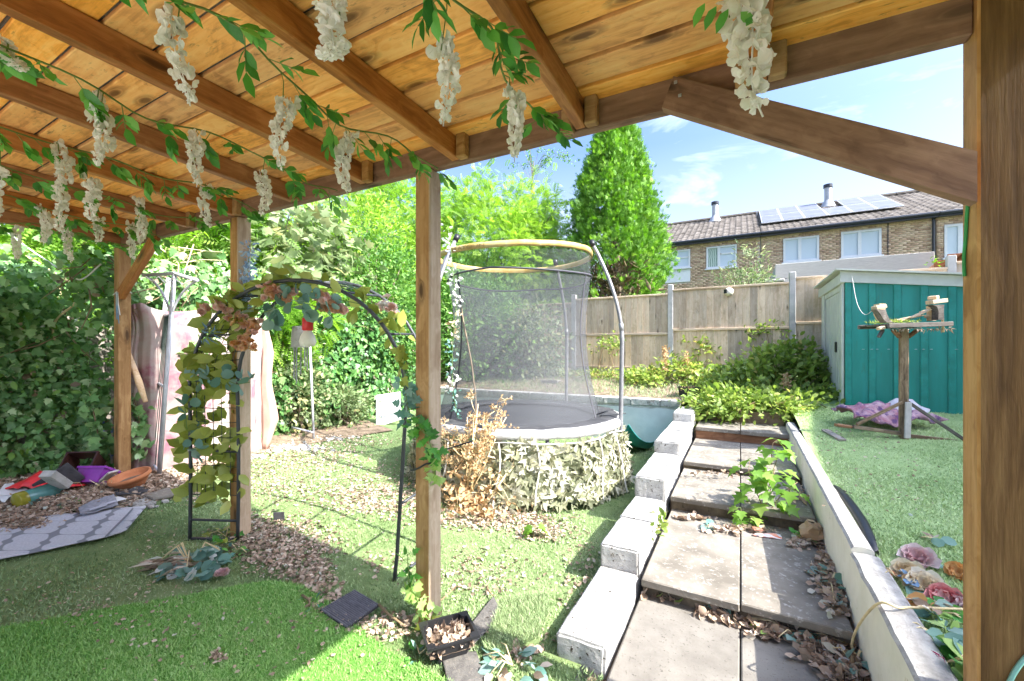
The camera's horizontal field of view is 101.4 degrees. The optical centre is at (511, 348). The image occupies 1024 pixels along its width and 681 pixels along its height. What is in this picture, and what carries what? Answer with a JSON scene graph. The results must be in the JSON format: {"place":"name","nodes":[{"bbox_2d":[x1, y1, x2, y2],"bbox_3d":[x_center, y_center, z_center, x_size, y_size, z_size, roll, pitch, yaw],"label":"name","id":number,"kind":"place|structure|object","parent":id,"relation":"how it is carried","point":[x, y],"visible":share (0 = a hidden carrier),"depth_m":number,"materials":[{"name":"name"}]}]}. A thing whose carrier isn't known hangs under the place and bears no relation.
{"place":"outdoors","nodes":[
{"label":"outdoors","id":0,"kind":"place"},
{"bbox_2d":[0,578,453,680],"bbox_3d":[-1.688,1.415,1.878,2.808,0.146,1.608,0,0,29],"label":"turf grass","id":1,"kind":"structure","parent":0,"point":[35,668],"depth_m":2.03,"materials":[{"name":"green plant"}]},
{"bbox_2d":[0,410,653,680],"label":"lawn","id":2,"kind":"structure","parent":0,"point":[6,573],"depth_m":2.91,"materials":[{"name":"green plant"}]},
{"bbox_2d":[0,235,113,479],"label":"ivy hedge","id":3,"kind":"object","parent":2,"relation":"on","point":[40,372],"visible":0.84,"depth_m":4.11,"materials":[{"name":"green plant"}]},
{"bbox_2d":[0,506,145,558],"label":"rug","id":4,"kind":"object","parent":2,"relation":"on","point":[75,528],"visible":0.98,"depth_m":3.00,"materials":[{"name":"grey fabric"}]},
{"bbox_2d":[0,459,251,531],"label":"leaf litter","id":5,"kind":"object","parent":2,"relation":"on","point":[10,517],"visible":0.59,"depth_m":3.53,"materials":[{"name":"brown plant"}]},
{"bbox_2d":[10,484,63,507],"bbox_3d":[-3.953,1.224,3.511,0.140,0.154,0.310,0,0,14],"label":"bottle","id":6,"kind":"object","parent":5,"relation":"on","point":[21,498],"visible":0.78,"depth_m":3.43,"materials":[{"name":"blue plastic"}]},
{"bbox_2d":[38,470,72,488],"bbox_3d":[-3.858,1.108,3.544,0.110,0.202,0.060,0,44,1],"label":"rubble block","id":7,"kind":"object","parent":5,"relation":"on","point":[57,479],"depth_m":3.51,"materials":[{"name":"grey concrete"}]},
{"bbox_2d":[78,494,118,513],"bbox_3d":[-3.384,1.271,3.421,0.357,0.039,0.226,0,0,41],"label":"stone","id":8,"kind":"object","parent":5,"relation":"on","point":[104,502],"visible":1,"depth_m":3.39,"materials":[{"name":"grey stone"}]},
{"bbox_2d":[26,236,280,339],"bbox_3d":[-3.817,-0.663,4.794,0.732,1.272,2.311,0,0,29],"label":"tree","id":9,"kind":"object","parent":2,"relation":"on","point":[193,294],"visible":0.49,"depth_m":4.26,"materials":[{"name":"green plant"}]},
{"bbox_2d":[129,552,203,578],"bbox_3d":[-2.196,1.359,2.632,0.440,0.130,0.266,0,0,3],"label":"dry leaf bundle","id":10,"kind":"object","parent":2,"relation":"on","point":[147,564],"visible":0.75,"depth_m":2.64,"materials":[{"name":"plant"}]},
{"bbox_2d":[155,541,231,582],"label":"silk sprig","id":11,"kind":"object","parent":2,"relation":"on","point":[215,561],"visible":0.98,"depth_m":2.63,"materials":[{"name":"teal fabric"}]},
{"bbox_2d":[0,420,391,511],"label":"soil bed","id":12,"kind":"object","parent":2,"relation":"on","point":[362,429],"visible":0.09,"depth_m":6.23,"materials":[{"name":"brown soil"}]},
{"bbox_2d":[58,451,105,470],"bbox_3d":[-4.091,1.111,3.997,0.276,0.267,0.265,0,0,-6],"label":"flower pot","id":13,"kind":"object","parent":12,"relation":"on","point":[72,459],"visible":0.48,"depth_m":4.01,"materials":[{"name":"brown plastic"}]},
{"bbox_2d":[77,466,120,484],"bbox_3d":[-3.873,1.177,3.910,0.254,0.199,0.202,0,0,-1],"label":"flower pot","id":14,"kind":"object","parent":12,"relation":"on","point":[95,474],"visible":0.76,"depth_m":3.84,"materials":[{"name":"purple plastic"}]},
{"bbox_2d":[107,466,151,488],"bbox_3d":[-3.524,1.216,3.861,0.310,0.187,0.308,0,0,29],"label":"flower pot","id":15,"kind":"object","parent":12,"relation":"on","point":[134,477],"visible":0.86,"depth_m":3.86,"materials":[{"name":"ceramic"}]},
{"bbox_2d":[0,212,301,363],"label":"sumac tree","id":16,"kind":"object","parent":12,"relation":"on","point":[28,234],"visible":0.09,"depth_m":5.05,"materials":[{"name":"green plant"}]},
{"bbox_2d":[142,272,198,474],"bbox_3d":[-3.532,0.279,4.202,1.024,2.071,0.317,0,0,29],"label":"rotary clothes line","id":17,"kind":"object","parent":12,"relation":"on","point":[168,328],"visible":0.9,"depth_m":4.13,"materials":[{"name":"grey metal"}]},
{"bbox_2d":[177,250,356,392],"bbox_3d":[-3.541,-0.172,6.283,2.076,2.978,2.827,0,0,4],"label":"sumac tree","id":18,"kind":"object","parent":12,"relation":"on","point":[294,319],"visible":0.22,"depth_m":6.21,"materials":[{"name":"green plant"}]},
{"bbox_2d":[149,191,387,374],"bbox_3d":[-3.897,-0.781,6.794,2.603,4.209,3.555,0,0,29],"label":"sycamore","id":19,"kind":"object","parent":12,"relation":"on","point":[296,232],"visible":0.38,"depth_m":6.71,"materials":[{"name":"green plant"}]},
{"bbox_2d":[261,337,342,436],"bbox_3d":[-3.335,0.624,6.412,1.460,1.680,1.256,0,0,-25],"label":"variegated shrub","id":20,"kind":"object","parent":12,"relation":"on","point":[305,399],"visible":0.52,"depth_m":6.21,"materials":[{"name":"green plant"}]},
{"bbox_2d":[289,380,379,433],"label":"variegated shrub","id":21,"kind":"object","parent":12,"relation":"on","point":[350,400],"visible":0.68,"depth_m":6.75,"materials":[{"name":"green plant"}]},
{"bbox_2d":[0,311,391,446],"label":"boundary fence","id":22,"kind":"object","parent":2,"relation":"on","point":[103,354],"depth_m":5.05,"materials":[{"name":"grey wood"}]},
{"bbox_2d":[131,303,278,470],"bbox_3d":[-3.450,0.429,4.799,0.294,1.799,1.484,0,0,37],"label":"backdrop sheet","id":23,"kind":"object","parent":2,"relation":"on","point":[146,329],"visible":0.34,"depth_m":4.44,"materials":[{"name":"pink fabric"}]},
{"bbox_2d":[77,388,113,467],"bbox_3d":[-4.115,0.847,4.158,0.327,0.906,0.318,0,0,4],"label":"ivy strand","id":24,"kind":"object","parent":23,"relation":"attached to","point":[97,405],"visible":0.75,"depth_m":4.14,"materials":[{"name":"green plant"}]},
{"bbox_2d":[123,435,369,508],"bbox_3d":[-2.987,1.300,4.923,0.969,0.101,2.861,0,0,21],"label":"rubble","id":25,"kind":"object","parent":2,"relation":"on","point":[152,503],"visible":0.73,"depth_m":5.33,"materials":[{"name":"stone"}]},
{"bbox_2d":[166,264,415,581],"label":"garden arch","id":26,"kind":"structure","parent":2,"relation":"on","point":[195,359],"depth_m":3.02,"materials":[{"name":"black metal"}]},
{"bbox_2d":[174,394,208,462],"bbox_3d":[-2.293,0.574,2.980,0.171,0.510,0.235,0,0,72],"label":"eucalyptus spray","id":27,"kind":"object","parent":26,"relation":"attached to","point":[198,442],"visible":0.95,"depth_m":2.98,"materials":[{"name":"plant"}]},
{"bbox_2d":[184,364,254,395],"bbox_3d":[-2.098,0.226,2.985,0.497,0.238,0.210,0,0,-5],"label":"eucalyptus spray","id":28,"kind":"object","parent":26,"relation":"attached to","point":[227,372],"visible":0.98,"depth_m":2.99,"materials":[{"name":"plant"}]},
{"bbox_2d":[223,307,263,334],"bbox_3d":[-1.853,-0.189,2.891,0.274,0.193,0.146,0,0,-3],"label":"flower bunch","id":29,"kind":"object","parent":26,"relation":"attached to","point":[252,324],"visible":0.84,"depth_m":2.89,"materials":[{"name":"brown plant"}]},
{"bbox_2d":[206,276,328,341],"bbox_3d":[-1.704,-0.280,2.896,0.844,0.462,0.306,0,0,0],"label":"leaf spray","id":30,"kind":"object","parent":26,"relation":"attached to","point":[234,303],"visible":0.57,"depth_m":2.89,"materials":[{"name":"plant"}]},
{"bbox_2d":[255,281,298,302],"bbox_3d":[-1.572,-0.382,2.840,0.282,0.159,0.145,0,0,0],"label":"flower bunch","id":31,"kind":"object","parent":26,"relation":"attached to","point":[271,291],"visible":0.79,"depth_m":2.81,"materials":[{"name":"brown plant"}]},
{"bbox_2d":[241,282,341,330],"bbox_3d":[-1.459,-0.279,2.827,0.682,0.327,0.267,0,0,0],"label":"eucalyptus spray","id":32,"kind":"object","parent":26,"relation":"attached to","point":[277,316],"visible":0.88,"depth_m":2.79,"materials":[{"name":"plant"}]},
{"bbox_2d":[330,279,415,349],"bbox_3d":[-0.910,-0.222,2.740,0.495,0.460,0.268,0,0,6],"label":"leaf spray","id":33,"kind":"object","parent":26,"relation":"attached to","point":[388,321],"visible":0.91,"depth_m":2.73,"materials":[{"name":"green plant"}]},
{"bbox_2d":[4,478,588,680],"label":"wind blown bits","id":34,"kind":"object","parent":2,"relation":"on","point":[216,654],"visible":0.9,"depth_m":2.22,"materials":[{"name":"brown plant"}]},
{"bbox_2d":[261,293,415,437],"bbox_3d":[-2.905,0.309,7.292,0.998,2.875,4.166,0,0,29],"label":"ivy hedge","id":35,"kind":"object","parent":2,"relation":"on","point":[354,366],"visible":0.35,"depth_m":7.24,"materials":[{"name":"green plant"}]},
{"bbox_2d":[279,186,415,323],"bbox_3d":[-3.669,-1.348,9.037,3.820,5.327,4.076,0,0,29],"label":"hedge tree","id":36,"kind":"object","parent":2,"relation":"on","point":[352,213],"visible":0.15,"depth_m":8.88,"materials":[{"name":"green plant"}]},
{"bbox_2d":[319,215,415,391],"bbox_3d":[-2.736,-0.650,8.363,2.512,3.932,3.011,0,0,29],"label":"hedge tree","id":37,"kind":"object","parent":2,"relation":"on","point":[395,261],"visible":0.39,"depth_m":8.15,"materials":[{"name":"green plant"}]},
{"bbox_2d":[174,432,599,667],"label":"leaf litter","id":38,"kind":"object","parent":2,"relation":"on","point":[281,542],"visible":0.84,"depth_m":3.25,"materials":[{"name":"brown plant"}]},
{"bbox_2d":[320,589,378,629],"bbox_3d":[-0.904,1.448,2.344,0.245,0.028,0.244,0,0,29],"label":"ribbed mat","id":39,"kind":"object","parent":38,"relation":"on","point":[353,605],"visible":1,"depth_m":2.33,"materials":[{"name":"black rubber"}]},
{"bbox_2d":[376,392,400,424],"bbox_3d":[-2.123,1.041,7.194,0.464,0.596,0.169,0,0,0],"label":"board","id":40,"kind":"object","parent":2,"relation":"on","point":[385,409],"visible":0.79,"depth_m":7.19,"materials":[{"name":"white paper"}]},
{"bbox_2d":[419,610,479,663],"bbox_3d":[-0.319,1.434,2.082,0.269,0.108,0.253,0,0,-21],"label":"tray","id":41,"kind":"object","parent":2,"relation":"on","point":[450,636],"visible":1,"depth_m":2.06,"materials":[{"name":"black plastic"}]},
{"bbox_2d":[443,651,483,680],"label":"felt mat","id":42,"kind":"object","parent":2,"relation":"on","point":[466,667],"visible":0.87,"depth_m":1.94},
{"bbox_2d":[441,388,518,517],"bbox_3d":[-0.436,0.938,3.890,0.846,1.135,0.662,0,0,29],"label":"dead weed","id":43,"kind":"object","parent":2,"relation":"on","point":[481,446],"visible":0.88,"depth_m":3.85,"materials":[{"name":"beige plant"}]},
{"bbox_2d":[468,596,499,650],"bbox_3d":[-0.163,1.477,2.268,0.125,0.010,0.451,0,0,29],"label":"felt mat","id":44,"kind":"object","parent":2,"relation":"on","point":[481,621],"visible":0.5,"depth_m":2.29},
{"bbox_2d":[444,449,533,520],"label":"dead weed","id":45,"kind":"object","parent":2,"relation":"on","point":[481,502],"visible":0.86,"depth_m":3.72,"materials":[{"name":"beige plant"}]},
{"bbox_2d":[0,0,1023,680],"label":"timber canopy","id":46,"kind":"object","parent":2,"relation":"on","point":[606,64],"visible":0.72,"depth_m":1.51,"materials":[{"name":"brown wood"}]},
{"bbox_2d":[0,223,136,262],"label":"flower garland","id":47,"kind":"object","parent":46,"relation":"hanging from","point":[65,238],"visible":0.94,"depth_m":3.30,"materials":[{"name":"plant"}]},
{"bbox_2d":[4,194,171,261],"bbox_3d":[-3.279,-0.817,2.400,0.306,0.328,2.277,0,0,29],"label":"flower garland","id":48,"kind":"object","parent":46,"relation":"hanging from","point":[40,212],"visible":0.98,"depth_m":2.92,"materials":[{"name":"plant"}]},
{"bbox_2d":[1,165,230,243],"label":"flower garland","id":49,"kind":"object","parent":46,"relation":"hanging from","point":[141,221],"visible":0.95,"depth_m":2.46,"materials":[{"name":"plant"}]},
{"bbox_2d":[108,392,155,461],"bbox_3d":[-3.810,0.816,4.215,0.275,0.747,0.357,0,0,29],"label":"ivy strand","id":50,"kind":"object","parent":46,"relation":"hanging from","point":[141,429],"visible":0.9,"depth_m":4.22,"materials":[{"name":"green plant"}]},
{"bbox_2d":[0,126,265,227],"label":"flower garland","id":51,"kind":"object","parent":46,"relation":"hanging from","point":[209,191],"visible":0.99,"depth_m":1.95,"materials":[{"name":"plant"}]},
{"bbox_2d":[0,33,341,217],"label":"flower garland","id":52,"kind":"object","parent":46,"relation":"hanging from","point":[19,67],"visible":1,"depth_m":1.63,"materials":[{"name":"plant"}]},
{"bbox_2d":[238,239,260,308],"bbox_3d":[-1.952,-0.541,3.110,0.168,0.553,0.156,0,0,29],"label":"flower strand","id":53,"kind":"object","parent":46,"relation":"hanging from","point":[246,265],"visible":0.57,"depth_m":3.10,"materials":[{"name":"blue plant"}]},
{"bbox_2d":[120,0,456,195],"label":"flower garland","id":54,"kind":"object","parent":46,"relation":"hanging from","point":[337,148],"visible":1,"depth_m":1.34,"materials":[{"name":"plant"}]},
{"bbox_2d":[389,343,449,486],"bbox_3d":[-0.505,0.360,2.248,0.355,0.783,0.218,0,0,29],"label":"ivy garland","id":55,"kind":"object","parent":46,"relation":"attached to","point":[411,398],"visible":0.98,"depth_m":2.23,"materials":[{"name":"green plant"}]},
{"bbox_2d":[396,545,442,632],"bbox_3d":[-0.493,1.298,2.227,0.258,0.491,0.144,0,0,-10],"label":"ivy garland","id":56,"kind":"object","parent":46,"relation":"attached to","point":[412,597],"visible":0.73,"depth_m":2.21,"materials":[{"name":"plant"}]},
{"bbox_2d":[312,0,582,162],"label":"flower garland","id":57,"kind":"object","parent":46,"relation":"hanging from","point":[512,112],"visible":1,"depth_m":1.06,"materials":[{"name":"plant"}]},
{"bbox_2d":[693,0,776,116],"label":"flower garland","id":58,"kind":"object","parent":46,"relation":"hanging from","point":[740,35],"visible":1,"depth_m":1.16,"materials":[{"name":"white plant"}]},
{"bbox_2d":[478,638,552,680],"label":"silk sprig","id":59,"kind":"object","parent":2,"relation":"on","point":[488,667],"visible":0.97,"depth_m":1.93,"materials":[{"name":"green fabric"}]},
{"bbox_2d":[481,586,554,656],"bbox_3d":[0.047,1.461,2.275,0.340,0.059,0.607,0,0,16],"label":"turf offcut","id":60,"kind":"object","parent":2,"relation":"on","point":[509,624],"visible":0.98,"depth_m":2.23,"materials":[{"name":"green plant"}]},
{"bbox_2d":[441,234,625,502],"bbox_3d":[0.106,0.119,5.044,2.449,2.705,2.427,0,0,29],"label":"trampoline","id":61,"kind":"object","parent":2,"relation":"on","point":[546,421],"visible":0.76,"depth_m":4.60,"materials":[{"name":"grey plastic"}]},
{"bbox_2d":[441,223,462,418],"bbox_3d":[-0.604,-0.272,4.226,0.221,1.961,0.201,0,0,7],"label":"flower strand","id":62,"kind":"object","parent":61,"relation":"attached to","point":[456,337],"visible":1,"depth_m":4.23,"materials":[{"name":"plant"}]},
{"bbox_2d":[404,425,635,513],"bbox_3d":[-0.092,1.174,4.689,2.717,0.798,1.927,0,0,29],"label":"camouflage net","id":63,"kind":"object","parent":61,"relation":"attached to","point":[588,472],"visible":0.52,"depth_m":3.88,"materials":[{"name":"beige fabric"}]},
{"bbox_2d":[405,367,784,406],"bbox_3d":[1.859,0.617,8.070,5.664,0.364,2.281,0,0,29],"label":"bed grass","id":64,"kind":"structure","parent":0,"point":[585,385],"depth_m":7.95,"materials":[{"name":"green plant"}]},
{"bbox_2d":[403,251,540,382],"bbox_3d":[-0.994,-0.553,9.457,3.683,3.435,2.482,0,0,29],"label":"privet shrub","id":65,"kind":"object","parent":64,"relation":"on","point":[498,314],"visible":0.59,"depth_m":9.12,"materials":[{"name":"green plant"}]},
{"bbox_2d":[481,294,578,381],"bbox_3d":[0.411,-0.044,9.236,1.769,2.374,2.152,0,0,-36],"label":"privet shrub","id":66,"kind":"object","parent":64,"relation":"on","point":[526,352],"visible":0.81,"depth_m":9.02,"materials":[{"name":"green plant"}]},
{"bbox_2d":[552,365,645,379],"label":"bramble bush","id":67,"kind":"object","parent":64,"relation":"on","point":[594,373],"visible":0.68,"depth_m":8.55,"materials":[{"name":"green plant"}]},
{"bbox_2d":[615,332,722,389],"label":"bramble bush","id":68,"kind":"object","parent":64,"relation":"on","point":[652,376],"visible":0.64,"depth_m":7.73,"materials":[{"name":"green plant"}]},
{"bbox_2d":[583,319,791,373],"bbox_3d":[3.384,-0.015,8.492,3.913,1.144,1.006,0,0,22],"label":"bramble bush","id":69,"kind":"object","parent":64,"relation":"on","point":[761,331],"visible":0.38,"depth_m":8.71,"materials":[{"name":"green plant"}]},
{"bbox_2d":[668,365,845,428],"bbox_3d":[3.725,0.674,6.154,2.522,0.832,2.472,0,0,29],"label":"bramble bush","id":70,"kind":"object","parent":64,"relation":"on","point":[710,402],"visible":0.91,"depth_m":5.75,"materials":[{"name":"green plant"}]},
{"bbox_2d":[695,331,831,393],"bbox_3d":[4.243,0.355,6.953,2.375,1.295,1.715,0,0,-8],"label":"bramble bush","id":71,"kind":"object","parent":64,"relation":"on","point":[810,361],"visible":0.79,"depth_m":6.69,"materials":[{"name":"green plant"}]},
{"bbox_2d":[283,44,962,294],"label":"sky","id":72,"kind":"structure","parent":0,"point":[698,165],"materials":[{"name":"blue"}]},
{"bbox_2d":[586,408,853,680],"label":"path","id":73,"kind":"structure","parent":0,"point":[744,574],"depth_m":2.46,"materials":[{"name":"concrete"}]},
{"bbox_2d":[641,588,870,680],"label":"step litter","id":74,"kind":"object","parent":73,"relation":"on","point":[813,650],"visible":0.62,"depth_m":2.05,"materials":[{"name":"brown plant"}]},
{"bbox_2d":[673,510,850,618],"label":"step litter","id":75,"kind":"object","parent":73,"relation":"on","point":[843,606],"visible":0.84,"depth_m":2.55,"materials":[{"name":"brown plant"}]},
{"bbox_2d":[727,447,810,518],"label":"maple sapling","id":76,"kind":"object","parent":73,"relation":"on","point":[760,479],"visible":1,"depth_m":3.22,"materials":[{"name":"green plant"}]},
{"bbox_2d":[797,519,823,542],"bbox_3d":[2.107,1.295,2.971,0.178,0.154,0.168,0,0,29],"label":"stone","id":77,"kind":"object","parent":73,"relation":"on","point":[811,529],"visible":0.89,"depth_m":2.92,"materials":[{"name":"brown stone"}]},
{"bbox_2d":[678,372,817,450],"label":"ground","id":78,"kind":"structure","parent":0,"point":[794,420],"depth_m":7.54,"materials":[{"name":"brown soil"}]},
{"bbox_2d":[286,170,487,369],"bbox_3d":[-3.448,-2.425,12.010,5.812,6.467,5.252,0,0,-27],"label":"ash tree","id":79,"kind":"object","parent":78,"relation":"on","point":[399,188],"visible":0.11,"depth_m":10.90,"materials":[{"name":"green plant"}]},
{"bbox_2d":[392,158,592,354],"bbox_3d":[-0.931,-2.341,12.165,6.656,6.281,4.907,0,0,4],"label":"ash tree","id":80,"kind":"object","parent":78,"relation":"on","point":[524,221],"visible":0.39,"depth_m":11.15,"materials":[{"name":"green plant"}]},
{"bbox_2d":[407,387,680,445],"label":"retaining wall","id":81,"kind":"structure","parent":78,"relation":"on","point":[648,419],"depth_m":6.69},
{"bbox_2d":[559,123,681,336],"bbox_3d":[2.743,-2.763,10.957,3.160,6.731,3.046,0,0,29],"label":"conifer","id":82,"kind":"object","parent":78,"relation":"on","point":[615,180],"visible":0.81,"depth_m":10.20,"materials":[{"name":"green plant"}]},
{"bbox_2d":[557,406,696,680],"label":"block wall","id":83,"kind":"structure","parent":78,"relation":"on","point":[591,632],"depth_m":2.62,"materials":[{"name":"grey concrete"}]},
{"bbox_2d":[404,255,961,373],"bbox_3d":[2.315,-0.312,8.989,14.523,2.425,0.110,0,0,29],"label":"garden fence","id":84,"kind":"object","parent":78,"relation":"on","point":[794,303],"visible":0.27,"depth_m":8.31,"materials":[{"name":"wood"}]},
{"bbox_2d":[612,201,760,358],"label":"terrace house","id":85,"kind":"structure","parent":78,"relation":"on","point":[704,246],"depth_m":19.26,"materials":[{"name":"brown brick"}]},
{"bbox_2d":[705,244,737,269],"bbox_3d":[9.372,-4.095,18.749,1.338,1.043,0.135,0,0,29],"label":"window","id":86,"kind":"structure","parent":85,"relation":"in","point":[714,259],"depth_m":18.78,"materials":[{"name":"white plastic"}]},
{"bbox_2d":[702,239,779,318],"bbox_3d":[6.026,-1.159,11.011,1.892,3.424,1.311,0,0,29],"label":"buddleia","id":87,"kind":"object","parent":78,"relation":"on","point":[739,271],"visible":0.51,"depth_m":10.81,"materials":[{"name":"green plant"}]},
{"bbox_2d":[757,183,939,283],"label":"terrace house","id":88,"kind":"structure","parent":78,"relation":"on","point":[828,228],"depth_m":17.01,"materials":[{"name":"brown brick"}]},
{"bbox_2d":[782,235,820,263],"bbox_3d":[11.963,-4.099,17.336,1.348,1.063,0.135,0,0,29],"label":"window","id":89,"kind":"structure","parent":88,"relation":"in","point":[798,249],"depth_m":17.34,"materials":[{"name":"white plastic"}]},
{"bbox_2d":[839,228,883,258],"bbox_3d":[13.673,-4.106,16.404,1.359,1.077,0.135,0,0,29],"label":"window","id":90,"kind":"structure","parent":88,"relation":"in","point":[860,243],"depth_m":16.41,"materials":[{"name":"white plastic"}]},
{"bbox_2d":[770,252,933,281],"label":"garage","id":91,"kind":"structure","parent":78,"relation":"on","point":[885,262],"depth_m":10.99,"materials":[{"name":"concrete"}]},
{"bbox_2d":[786,422,957,680],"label":"retaining wall","id":92,"kind":"structure","parent":78,"relation":"on","point":[894,644],"depth_m":1.92,"materials":[{"name":"beige paint"}]},
{"bbox_2d":[896,190,962,260],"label":"terrace house","id":93,"kind":"structure","parent":78,"relation":"on","point":[949,230],"depth_m":15.31,"materials":[{"name":"brown brick"}]},
{"bbox_2d":[942,223,962,259],"bbox_3d":[16.165,-3.876,15.045,1.029,1.258,0.135,0,0,29],"label":"window","id":94,"kind":"structure","parent":93,"relation":"in","point":[953,233],"depth_m":15.18,"materials":[{"name":"white glass"}]},
{"bbox_2d":[794,378,962,667],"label":"lawn","id":95,"kind":"structure","parent":0,"point":[884,454],"depth_m":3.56,"materials":[{"name":"green plant"}]},
{"bbox_2d":[833,485,878,555],"bbox_3d":[2.150,1.046,2.626,0.099,0.104,0.986,0,0,29],"label":"edging strip","id":96,"kind":"object","parent":95,"relation":"on","point":[860,519],"visible":0.8,"depth_m":2.55,"materials":[{"name":"black plastic"}]},
{"bbox_2d":[813,268,962,413],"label":"garden shed","id":97,"kind":"structure","parent":95,"relation":"on","point":[863,363],"depth_m":5.34,"materials":[{"name":"green paint"}]},
{"bbox_2d":[826,293,838,400],"bbox_3d":[4.776,0.005,6.230,0.027,1.590,1.188,0,0,29],"label":"door","id":98,"kind":"structure","parent":97,"relation":"in","point":[832,304],"depth_m":6.21,"materials":[{"name":"white plastic"}]},
{"bbox_2d":[831,400,949,427],"bbox_3d":[4.242,0.722,4.799,0.942,0.266,0.626,0,0,-6],"label":"rag pile","id":99,"kind":"object","parent":95,"relation":"on","point":[860,409],"visible":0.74,"depth_m":4.64,"materials":[{"name":"purple fabric"}]},
{"bbox_2d":[853,295,962,440],"bbox_3d":[4.085,0.203,4.329,0.935,1.497,0.422,0,0,0],"label":"bird table","id":100,"kind":"object","parent":95,"relation":"on","point":[904,405],"visible":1,"depth_m":4.28,"materials":[{"name":"brown wood"}]},
{"bbox_2d":[896,543,942,568],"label":"silk flower","id":101,"kind":"object","parent":95,"relation":"on","point":[925,557],"visible":0.86,"depth_m":2.11,"materials":[{"name":"pink fabric"}]},
{"bbox_2d":[901,566,950,594],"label":"silk flower","id":102,"kind":"object","parent":95,"relation":"on","point":[924,578],"visible":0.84,"depth_m":1.90,"materials":[{"name":"beige fabric"}]},
{"bbox_2d":[906,596,962,622],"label":"silk sprig","id":103,"kind":"object","parent":95,"relation":"on","point":[940,602],"visible":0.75,"depth_m":1.72,"materials":[{"name":"green fabric"}]},
{"bbox_2d":[913,617,962,642],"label":"silk sprig","id":104,"kind":"object","parent":95,"relation":"on","point":[954,627],"visible":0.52,"depth_m":1.61,"materials":[{"name":"teal fabric"}]},
{"bbox_2d":[923,582,962,602],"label":"silk flower","id":105,"kind":"object","parent":95,"relation":"on","point":[938,589],"visible":0.59,"depth_m":1.81,"materials":[{"name":"pink fabric"}]},
{"bbox_2d":[933,632,962,680],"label":"silk sprig","id":106,"kind":"object","parent":95,"relation":"on","point":[950,647],"visible":0.39,"depth_m":1.48,"materials":[{"name":"green fabric"}]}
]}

